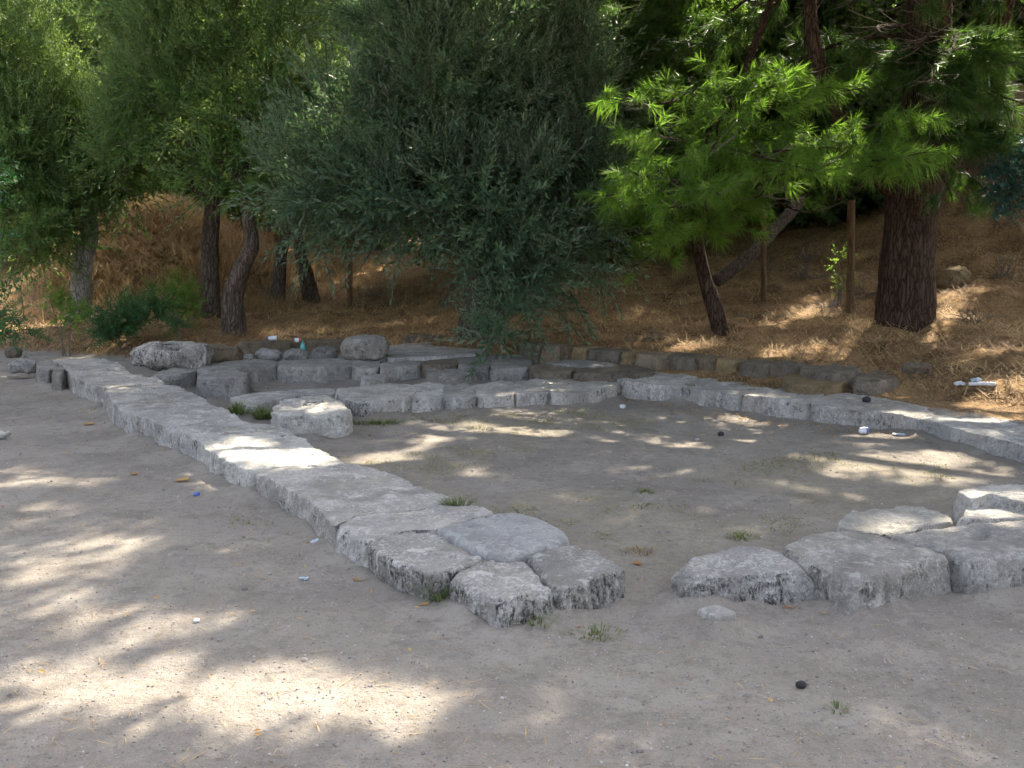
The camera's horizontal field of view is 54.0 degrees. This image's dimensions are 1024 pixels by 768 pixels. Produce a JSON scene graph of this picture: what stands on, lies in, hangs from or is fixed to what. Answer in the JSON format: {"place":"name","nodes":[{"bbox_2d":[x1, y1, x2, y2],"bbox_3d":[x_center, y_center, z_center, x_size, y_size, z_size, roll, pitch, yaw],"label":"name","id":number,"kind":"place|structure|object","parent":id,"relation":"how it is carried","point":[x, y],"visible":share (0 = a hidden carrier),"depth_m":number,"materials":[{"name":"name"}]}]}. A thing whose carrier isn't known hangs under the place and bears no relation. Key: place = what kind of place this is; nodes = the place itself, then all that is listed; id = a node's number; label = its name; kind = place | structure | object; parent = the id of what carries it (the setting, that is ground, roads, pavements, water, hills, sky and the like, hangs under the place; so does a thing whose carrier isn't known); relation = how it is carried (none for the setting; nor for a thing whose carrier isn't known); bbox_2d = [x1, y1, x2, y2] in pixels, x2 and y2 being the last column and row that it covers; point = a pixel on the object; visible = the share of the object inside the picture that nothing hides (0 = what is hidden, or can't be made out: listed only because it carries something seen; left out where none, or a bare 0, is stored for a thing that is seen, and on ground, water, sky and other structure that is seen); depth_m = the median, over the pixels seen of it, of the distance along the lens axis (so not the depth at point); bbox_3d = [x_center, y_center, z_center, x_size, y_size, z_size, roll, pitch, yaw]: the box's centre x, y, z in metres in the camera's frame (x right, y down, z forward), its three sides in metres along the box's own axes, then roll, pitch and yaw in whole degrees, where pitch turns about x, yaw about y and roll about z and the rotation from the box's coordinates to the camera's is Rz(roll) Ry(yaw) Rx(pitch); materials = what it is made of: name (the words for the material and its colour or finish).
{"place":"outdoors","nodes":[
{"label":"outdoors","id":0,"kind":"place"},
{"bbox_2d":[0,181,1023,767],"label":"ground","id":1,"kind":"structure","parent":0,"point":[602,477],"depth_m":4.62,"materials":[{"name":"soil"}]},
{"bbox_2d":[0,134,26,341],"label":"bush","id":2,"kind":"object","parent":1,"relation":"on","point":[3,180],"visible":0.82,"depth_m":10.45,"materials":[{"name":"green plant"}]},
{"bbox_2d":[8,358,37,373],"bbox_3d":[-5.699,-0.211,11.716,0.342,0.183,0.230,0,8,0],"label":"boulder","id":3,"kind":"object","parent":1,"relation":"on","point":[23,365],"visible":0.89,"depth_m":11.63,"materials":[{"name":"grey stone"}]},
{"bbox_2d":[0,293,53,357],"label":"bush","id":4,"kind":"object","parent":1,"relation":"on","point":[4,327],"visible":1,"depth_m":9.90,"materials":[{"name":"green plant"}]},
{"bbox_2d":[35,360,56,383],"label":"stone block","id":5,"kind":"structure","parent":1,"relation":"on","point":[44,370],"depth_m":11.14,"materials":[{"name":"grey stone"}]},
{"bbox_2d":[52,366,66,390],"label":"stone block","id":6,"kind":"structure","parent":1,"relation":"on","point":[59,379],"depth_m":10.70,"materials":[{"name":"grey stone"}]},
{"bbox_2d":[35,273,96,355],"bbox_3d":[-5.997,-0.902,13.553,0.881,1.184,0.698,0,8,0],"label":"bush","id":7,"kind":"object","parent":1,"relation":"on","point":[60,304],"visible":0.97,"depth_m":13.56,"materials":[{"name":"green plant"}]},
{"bbox_2d":[2,1,136,238],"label":"broadleaf tree","id":8,"kind":"object","parent":1,"relation":"on","point":[84,50],"visible":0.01,"depth_m":24.15,"materials":[{"name":"green plant"}]},
{"bbox_2d":[0,0,183,323],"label":"olive tree","id":9,"kind":"object","parent":1,"relation":"on","point":[15,83],"visible":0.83,"depth_m":14.44,"materials":[{"name":"green plant"}]},
{"bbox_2d":[53,358,164,402],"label":"stone block","id":10,"kind":"structure","parent":1,"relation":"on","point":[93,379],"depth_m":10.36,"materials":[{"name":"grey stone"}]},
{"bbox_2d":[73,280,185,353],"bbox_3d":[-5.142,-0.894,13.609,1.376,1.003,1.210,0,8,0],"label":"bush","id":11,"kind":"object","parent":1,"relation":"on","point":[130,310],"visible":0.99,"depth_m":13.46,"materials":[{"name":"green plant"}]},
{"bbox_2d":[0,0,265,318],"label":"olive tree","id":12,"kind":"object","parent":1,"relation":"on","point":[209,270],"visible":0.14,"depth_m":15.93,"materials":[{"name":"green plant"}]},
{"bbox_2d":[103,385,209,433],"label":"stone block","id":13,"kind":"structure","parent":1,"relation":"on","point":[121,405],"depth_m":8.87,"materials":[{"name":"grey stone"}]},
{"bbox_2d":[138,264,212,332],"bbox_3d":[-4.908,-1.254,14.905,1.282,1.056,0.942,5,10,28],"label":"bush","id":14,"kind":"object","parent":1,"relation":"on","point":[171,287],"visible":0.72,"depth_m":14.81,"materials":[{"name":"green plant"}]},
{"bbox_2d":[153,368,197,387],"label":"stone block","id":15,"kind":"structure","parent":1,"relation":"on","point":[182,377],"depth_m":10.58,"materials":[{"name":"grey stone"}]},
{"bbox_2d":[130,341,213,370],"bbox_3d":[-3.774,-0.311,11.135,0.855,0.343,0.493,0,8,0],"label":"boulder","id":16,"kind":"object","parent":15,"relation":"on","point":[157,356],"visible":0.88,"depth_m":10.95,"materials":[{"name":"white stone"}]},
{"bbox_2d":[159,309,196,340],"bbox_3d":[-4.480,-0.741,13.460,0.488,0.550,0.509,-4,9,-25],"label":"bush","id":17,"kind":"object","parent":1,"relation":"on","point":[174,322],"visible":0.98,"depth_m":13.40,"materials":[{"name":"green plant"}]},
{"bbox_2d":[2,190,373,322],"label":"dry grass","id":18,"kind":"structure","parent":1,"relation":"on","point":[183,231],"depth_m":18.32,"materials":[{"name":"plant"}]},
{"bbox_2d":[125,136,252,223],"bbox_3d":[-7.641,-4.536,23.284,3.841,3.214,2.949,0,8,0],"label":"bush","id":19,"kind":"object","parent":1,"relation":"on","point":[176,185],"visible":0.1,"depth_m":22.63,"materials":[{"name":"green plant"}]},
{"bbox_2d":[133,405,295,459],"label":"stone block","id":20,"kind":"structure","parent":1,"relation":"on","point":[182,429],"depth_m":7.76,"materials":[{"name":"grey stone"}]},
{"bbox_2d":[56,0,374,335],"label":"olive tree","id":21,"kind":"object","parent":1,"relation":"on","point":[137,96],"visible":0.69,"depth_m":13.54,"materials":[{"name":"green plant"}]},
{"bbox_2d":[196,369,252,398],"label":"stone block","id":22,"kind":"structure","parent":1,"relation":"on","point":[218,384],"depth_m":10.03,"materials":[{"name":"grey stone"}]},
{"bbox_2d":[209,343,242,363],"bbox_3d":[-3.400,-0.347,11.760,0.481,0.259,0.289,0,8,0],"label":"boulder","id":23,"kind":"object","parent":1,"relation":"on","point":[224,352],"visible":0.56,"depth_m":11.64,"materials":[{"name":"stone"}]},
{"bbox_2d":[196,359,277,383],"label":"stone block","id":24,"kind":"structure","parent":1,"relation":"on","point":[260,370],"depth_m":11.01,"materials":[{"name":"grey stone"}]},
{"bbox_2d":[238,340,293,358],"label":"kerb block","id":25,"kind":"structure","parent":1,"relation":"on","point":[254,346],"depth_m":12.51,"materials":[{"name":"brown stone"}]},
{"bbox_2d":[194,429,343,487],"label":"stone block","id":26,"kind":"structure","parent":1,"relation":"on","point":[239,459],"depth_m":6.72,"materials":[{"name":"stone"}]},
{"bbox_2d":[229,388,335,412],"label":"stone block","id":27,"kind":"structure","parent":1,"relation":"on","point":[268,399],"depth_m":9.47,"materials":[{"name":"grey stone"}]},
{"bbox_2d":[193,0,398,307],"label":"olive tree","id":28,"kind":"object","parent":1,"relation":"on","point":[278,285],"visible":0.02,"depth_m":17.27,"materials":[{"name":"green plant"}]},
{"bbox_2d":[96,220,511,315],"bbox_3d":[-3.252,-2.993,22.637,8.767,2.066,13.862,0,8,0],"label":"path straw","id":29,"kind":"object","parent":1,"relation":"on","point":[260,306],"visible":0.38,"depth_m":18.91,"materials":[{"name":"brown plant"}]},
{"bbox_2d":[270,395,352,437],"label":"stone block","id":30,"kind":"structure","parent":1,"relation":"on","point":[324,416],"depth_m":7.97,"materials":[{"name":"stone"}]},
{"bbox_2d":[277,358,352,382],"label":"stone block","id":31,"kind":"structure","parent":1,"relation":"on","point":[326,370],"depth_m":11.00,"materials":[{"name":"grey stone"}]},
{"bbox_2d":[292,338,344,352],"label":"kerb block","id":32,"kind":"structure","parent":1,"relation":"on","point":[311,344],"depth_m":12.70,"materials":[{"name":"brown stone"}]},
{"bbox_2d":[310,345,338,358],"bbox_3d":[-2.226,-0.346,11.941,0.329,0.213,0.219,0,8,0],"label":"rubble stone","id":33,"kind":"object","parent":1,"relation":"on","point":[321,352],"visible":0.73,"depth_m":11.85,"materials":[{"name":"grey stone"}]},
{"bbox_2d":[254,464,414,520],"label":"stone block","id":34,"kind":"structure","parent":1,"relation":"on","point":[295,490],"depth_m":5.97,"materials":[{"name":"grey stone"}]},
{"bbox_2d":[258,0,445,303],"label":"olive tree","id":35,"kind":"object","parent":1,"relation":"on","point":[308,288],"visible":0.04,"depth_m":18.23,"materials":[{"name":"green plant"}]},
{"bbox_2d":[336,392,369,416],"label":"stone block","id":36,"kind":"structure","parent":1,"relation":"on","point":[358,408],"depth_m":8.89,"materials":[{"name":"white stone"}]},
{"bbox_2d":[351,360,380,380],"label":"stone block","id":37,"kind":"structure","parent":1,"relation":"on","point":[361,369],"depth_m":10.97,"materials":[{"name":"grey stone"}]},
{"bbox_2d":[340,334,388,360],"bbox_3d":[-1.699,-0.416,11.649,0.562,0.315,0.432,0,8,0],"label":"boulder","id":38,"kind":"object","parent":37,"relation":"on","point":[364,347],"visible":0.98,"depth_m":11.47,"materials":[{"name":"grey stone"}]},
{"bbox_2d":[335,383,423,413],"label":"stone block","id":39,"kind":"structure","parent":1,"relation":"on","point":[389,397],"depth_m":9.15,"materials":[{"name":"grey stone"}]},
{"bbox_2d":[308,486,468,545],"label":"stone block","id":40,"kind":"structure","parent":1,"relation":"on","point":[329,515],"depth_m":5.48,"materials":[{"name":"grey stone"}]},
{"bbox_2d":[379,360,422,380],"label":"stone block","id":41,"kind":"structure","parent":1,"relation":"on","point":[400,370],"depth_m":11.03,"materials":[{"name":"grey stone"}]},
{"bbox_2d":[334,505,493,567],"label":"stone block","id":42,"kind":"structure","parent":1,"relation":"on","point":[357,535],"depth_m":5.08,"materials":[{"name":"grey stone"}]},
{"bbox_2d":[367,532,482,600],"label":"stone block","id":43,"kind":"structure","parent":1,"relation":"on","point":[405,559],"depth_m":4.58,"materials":[{"name":"white stone"}]},
{"bbox_2d":[411,382,444,412],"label":"stone block","id":44,"kind":"structure","parent":1,"relation":"on","point":[428,398],"depth_m":9.10,"materials":[{"name":"grey stone"}]},
{"bbox_2d":[385,342,484,361],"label":"stone slab","id":45,"kind":"structure","parent":1,"relation":"on","point":[408,352],"depth_m":12.01,"materials":[{"name":"grey stone"}]},
{"bbox_2d":[420,358,458,377],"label":"stone block","id":46,"kind":"structure","parent":1,"relation":"on","point":[441,364],"depth_m":11.13,"materials":[{"name":"grey stone"}]},
{"bbox_2d":[218,0,674,382],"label":"olive tree","id":47,"kind":"object","parent":1,"relation":"on","point":[492,145],"visible":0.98,"depth_m":11.55,"materials":[{"name":"green plant"}]},
{"bbox_2d":[425,368,479,381],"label":"stone block","id":48,"kind":"structure","parent":1,"relation":"on","point":[445,375],"depth_m":10.84,"materials":[{"name":"grey stone"}]},
{"bbox_2d":[441,383,476,410],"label":"stone block","id":49,"kind":"structure","parent":1,"relation":"on","point":[459,396],"depth_m":9.18,"materials":[{"name":"grey stone"}]},
{"bbox_2d":[458,354,491,380],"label":"stone block","id":50,"kind":"structure","parent":1,"relation":"on","point":[483,369],"depth_m":11.06,"materials":[{"name":"grey stone"}]},
{"bbox_2d":[473,381,514,407],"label":"stone block","id":51,"kind":"structure","parent":1,"relation":"on","point":[494,394],"depth_m":9.26,"materials":[{"name":"grey stone"}]},
{"bbox_2d":[383,0,616,269],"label":"broadleaf tree","id":52,"kind":"object","parent":1,"relation":"on","point":[419,253],"depth_m":19.39,"materials":[{"name":"green plant"}]},
{"bbox_2d":[449,560,556,627],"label":"stone block","id":53,"kind":"structure","parent":1,"relation":"on","point":[496,594],"depth_m":4.21,"materials":[{"name":"white stone"}]},
{"bbox_2d":[436,513,569,562],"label":"stone slab","id":54,"kind":"structure","parent":1,"relation":"on","point":[505,537],"depth_m":4.86,"materials":[{"name":"grey stone"}]},
{"bbox_2d":[2,374,1014,735],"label":"leaf litter","id":55,"kind":"object","parent":1,"relation":"on","point":[434,456],"visible":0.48,"depth_m":7.36,"materials":[{"name":"plant"}]},
{"bbox_2d":[489,354,531,381],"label":"stone block","id":56,"kind":"structure","parent":1,"relation":"on","point":[512,368],"depth_m":10.93,"materials":[{"name":"grey stone"}]},
{"bbox_2d":[0,180,1023,403],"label":"needle litter","id":57,"kind":"object","parent":1,"relation":"on","point":[640,319],"visible":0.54,"depth_m":13.80,"materials":[{"name":"brown plant"}]},
{"bbox_2d":[1,358,1023,767],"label":"straw bits","id":58,"kind":"object","parent":1,"relation":"on","point":[459,668],"visible":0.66,"depth_m":3.57,"materials":[{"name":"brown plant"}]},
{"bbox_2d":[513,379,549,406],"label":"stone block","id":59,"kind":"structure","parent":1,"relation":"on","point":[532,392],"depth_m":9.37,"materials":[{"name":"grey stone"}]},
{"bbox_2d":[529,363,574,379],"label":"stone block","id":60,"kind":"structure","parent":1,"relation":"on","point":[547,371],"depth_m":10.37,"materials":[{"name":"grey stone"}]},
{"bbox_2d":[540,343,569,363],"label":"kerb block","id":61,"kind":"structure","parent":1,"relation":"on","point":[547,355],"depth_m":11.58,"materials":[{"name":"stone"}]},
{"bbox_2d":[526,545,625,610],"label":"stone block","id":62,"kind":"structure","parent":1,"relation":"on","point":[573,577],"depth_m":4.38,"materials":[{"name":"white stone"}]},
{"bbox_2d":[546,360,616,367],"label":"stone block","id":63,"kind":"structure","parent":1,"relation":"on","point":[581,363],"depth_m":10.78,"materials":[{"name":"grey stone"}]},
{"bbox_2d":[547,379,620,404],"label":"stone block","id":64,"kind":"structure","parent":1,"relation":"on","point":[566,392],"depth_m":9.62,"materials":[{"name":"grey stone"}]},
{"bbox_2d":[229,407,957,605],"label":"sparse turf","id":65,"kind":"structure","parent":1,"relation":"on","point":[642,506],"depth_m":6.96,"materials":[{"name":"plant"}]},
{"bbox_2d":[586,347,631,363],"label":"kerb block","id":66,"kind":"structure","parent":1,"relation":"on","point":[606,354],"depth_m":11.13,"materials":[{"name":"grey stone"}]},
{"bbox_2d":[573,364,653,381],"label":"stone block","id":67,"kind":"structure","parent":1,"relation":"on","point":[611,374],"depth_m":10.23,"materials":[{"name":"grey stone"}]},
{"bbox_2d":[524,0,743,266],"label":"broadleaf tree","id":68,"kind":"object","parent":1,"relation":"on","point":[645,121],"visible":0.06,"depth_m":17.70,"materials":[{"name":"green plant"}]},
{"bbox_2d":[635,351,671,370],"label":"kerb block","id":69,"kind":"structure","parent":1,"relation":"on","point":[655,361],"depth_m":10.70,"materials":[{"name":"stone"}]},
{"bbox_2d":[617,372,696,400],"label":"stone block","id":70,"kind":"structure","parent":1,"relation":"on","point":[658,386],"depth_m":9.83,"materials":[{"name":"grey stone"}]},
{"bbox_2d":[668,352,702,370],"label":"kerb block","id":71,"kind":"structure","parent":1,"relation":"on","point":[683,361],"depth_m":10.65,"materials":[{"name":"grey stone"}]},
{"bbox_2d":[600,0,813,221],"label":"broadleaf tree","id":72,"kind":"object","parent":1,"relation":"on","point":[715,68],"visible":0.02,"depth_m":18.40,"materials":[{"name":"green plant"}]},
{"bbox_2d":[696,354,726,371],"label":"kerb block","id":73,"kind":"structure","parent":1,"relation":"on","point":[706,362],"depth_m":10.55,"materials":[{"name":"grey stone"}]},
{"bbox_2d":[641,0,784,245],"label":"broadleaf tree","id":74,"kind":"object","parent":1,"relation":"on","point":[718,7],"visible":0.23,"depth_m":17.81,"materials":[{"name":"green plant"}]},
{"bbox_2d":[697,605,736,620],"bbox_3d":[0.845,0.965,4.151,0.134,0.066,0.140,-6,10,-33],"label":"stone chip","id":75,"kind":"object","parent":1,"relation":"on","point":[714,612],"visible":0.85,"depth_m":4.12,"materials":[{"name":"stone"}]},
{"bbox_2d":[683,378,757,410],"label":"stone block","id":76,"kind":"structure","parent":1,"relation":"on","point":[708,392],"depth_m":9.32,"materials":[{"name":"grey stone"}]},
{"bbox_2d":[715,357,747,374],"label":"kerb block","id":77,"kind":"structure","parent":1,"relation":"on","point":[727,365],"depth_m":10.44,"materials":[{"name":"stone"}]},
{"bbox_2d":[671,546,816,605],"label":"stone block","id":78,"kind":"structure","parent":1,"relation":"on","point":[746,573],"depth_m":4.41,"materials":[{"name":"white stone"}]},
{"bbox_2d":[738,359,775,378],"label":"kerb block","id":79,"kind":"structure","parent":1,"relation":"on","point":[757,368],"depth_m":10.15,"materials":[{"name":"grey stone"}]},
{"bbox_2d":[712,196,806,286],"bbox_3d":[3.719,-2.137,14.912,1.887,1.336,0.262,-6,10,-34],"label":"leaning log","id":80,"kind":"object","parent":1,"relation":"on","point":[747,256],"visible":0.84,"depth_m":14.70,"materials":[{"name":"brown wood"}]},
{"bbox_2d":[761,210,766,301],"bbox_3d":[3.631,-1.803,14.493,0.118,1.407,0.081,0,8,0],"label":"wooden stake","id":81,"kind":"object","parent":1,"relation":"on","point":[763,268],"visible":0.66,"depth_m":14.47,"materials":[{"name":"wood"}]},
{"bbox_2d":[569,0,964,335],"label":"young pine tree","id":82,"kind":"object","parent":1,"relation":"on","point":[705,154],"visible":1,"depth_m":10.53,"materials":[{"name":"green plant"}]},
{"bbox_2d":[525,0,1023,331],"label":"pine tree","id":83,"kind":"object","parent":1,"relation":"on","point":[940,63],"visible":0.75,"depth_m":11.77,"materials":[{"name":"green plant"}]},
{"bbox_2d":[741,387,823,419],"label":"stone block","id":84,"kind":"structure","parent":1,"relation":"on","point":[778,402],"depth_m":8.82,"materials":[{"name":"grey stone"}]},
{"bbox_2d":[769,360,808,377],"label":"kerb block","id":85,"kind":"structure","parent":1,"relation":"on","point":[781,369],"depth_m":10.03,"materials":[{"name":"grey stone"}]},
{"bbox_2d":[701,0,904,232],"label":"broadleaf tree","id":86,"kind":"object","parent":1,"relation":"on","point":[828,16],"visible":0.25,"depth_m":17.69,"materials":[{"name":"green plant"}]},
{"bbox_2d":[782,373,845,394],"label":"kerb block","id":87,"kind":"structure","parent":1,"relation":"on","point":[797,383],"depth_m":9.20,"materials":[{"name":"stone"}]},
{"bbox_2d":[799,364,860,387],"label":"kerb block","id":88,"kind":"structure","parent":1,"relation":"on","point":[834,372],"depth_m":9.51,"materials":[{"name":"grey stone"}]},
{"bbox_2d":[846,200,854,313],"bbox_3d":[4.485,-1.618,13.306,0.155,1.615,0.119,-3,9,-21],"label":"wooden stake","id":89,"kind":"object","parent":1,"relation":"on","point":[850,269],"visible":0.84,"depth_m":13.26,"materials":[{"name":"wood"}]},
{"bbox_2d":[783,531,951,614],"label":"stone block","id":90,"kind":"structure","parent":1,"relation":"on","point":[849,572],"depth_m":4.44,"materials":[{"name":"grey stone"}]},
{"bbox_2d":[810,393,936,429],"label":"stone block","id":91,"kind":"structure","parent":1,"relation":"on","point":[856,410],"depth_m":8.38,"materials":[{"name":"grey stone"}]},
{"bbox_2d":[849,370,898,395],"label":"kerb block","id":92,"kind":"structure","parent":1,"relation":"on","point":[868,384],"depth_m":9.23,"materials":[{"name":"grey stone"}]},
{"bbox_2d":[836,505,952,539],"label":"stone block","id":93,"kind":"structure","parent":1,"relation":"on","point":[890,523],"depth_m":5.21,"materials":[{"name":"stone"}]},
{"bbox_2d":[901,361,933,373],"bbox_3d":[3.909,-0.144,9.697,0.300,0.158,0.224,0,8,0],"label":"boulder","id":94,"kind":"object","parent":1,"relation":"on","point":[915,366],"visible":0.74,"depth_m":9.61,"materials":[{"name":"grey stone"}]},
{"bbox_2d":[873,0,1023,84],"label":"broadleaf tree","id":95,"kind":"object","parent":1,"relation":"on","point":[974,10],"visible":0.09,"depth_m":18.90,"materials":[{"name":"green plant"}]},
{"bbox_2d":[873,0,1023,88],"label":"broadleaf tree","id":96,"kind":"object","parent":1,"relation":"on","point":[962,19],"visible":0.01,"depth_m":19.19,"materials":[{"name":"green plant"}]},
{"bbox_2d":[935,265,971,288],"bbox_3d":[6.350,-1.540,14.529,0.518,0.350,0.514,0,8,0],"label":"boulder","id":97,"kind":"object","parent":1,"relation":"on","point":[949,277],"visible":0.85,"depth_m":14.35,"materials":[{"name":"stone"}]},
{"bbox_2d":[891,520,1023,594],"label":"stone block","id":98,"kind":"structure","parent":1,"relation":"on","point":[984,557],"depth_m":4.61,"materials":[{"name":"grey stone"}]},
{"bbox_2d":[917,414,1023,462],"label":"stone block","id":99,"kind":"structure","parent":1,"relation":"on","point":[996,437],"depth_m":7.51,"materials":[{"name":"grey stone"}]},
{"bbox_2d":[951,484,1023,526],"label":"stone block","id":100,"kind":"structure","parent":1,"relation":"on","point":[1008,496],"depth_m":5.32,"materials":[{"name":"stone"}]},
{"bbox_2d":[956,505,1023,526],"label":"stone block","id":101,"kind":"structure","parent":1,"relation":"on","point":[985,514],"depth_m":5.17,"materials":[{"name":"grey stone"}]},
{"bbox_2d":[962,113,1023,195],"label":"bush","id":102,"kind":"object","parent":1,"relation":"on","point":[974,169],"visible":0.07,"depth_m":15.97,"materials":[{"name":"green plant"}]},
{"bbox_2d":[968,127,1023,230],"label":"bush","id":103,"kind":"object","parent":1,"relation":"on","point":[1004,209],"visible":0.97,"depth_m":10.73,"materials":[{"name":"green plant"}]},
{"bbox_2d":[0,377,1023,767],"bbox_3d":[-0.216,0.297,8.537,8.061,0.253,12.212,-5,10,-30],"label":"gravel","id":104,"kind":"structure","parent":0,"point":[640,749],"depth_m":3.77,"materials":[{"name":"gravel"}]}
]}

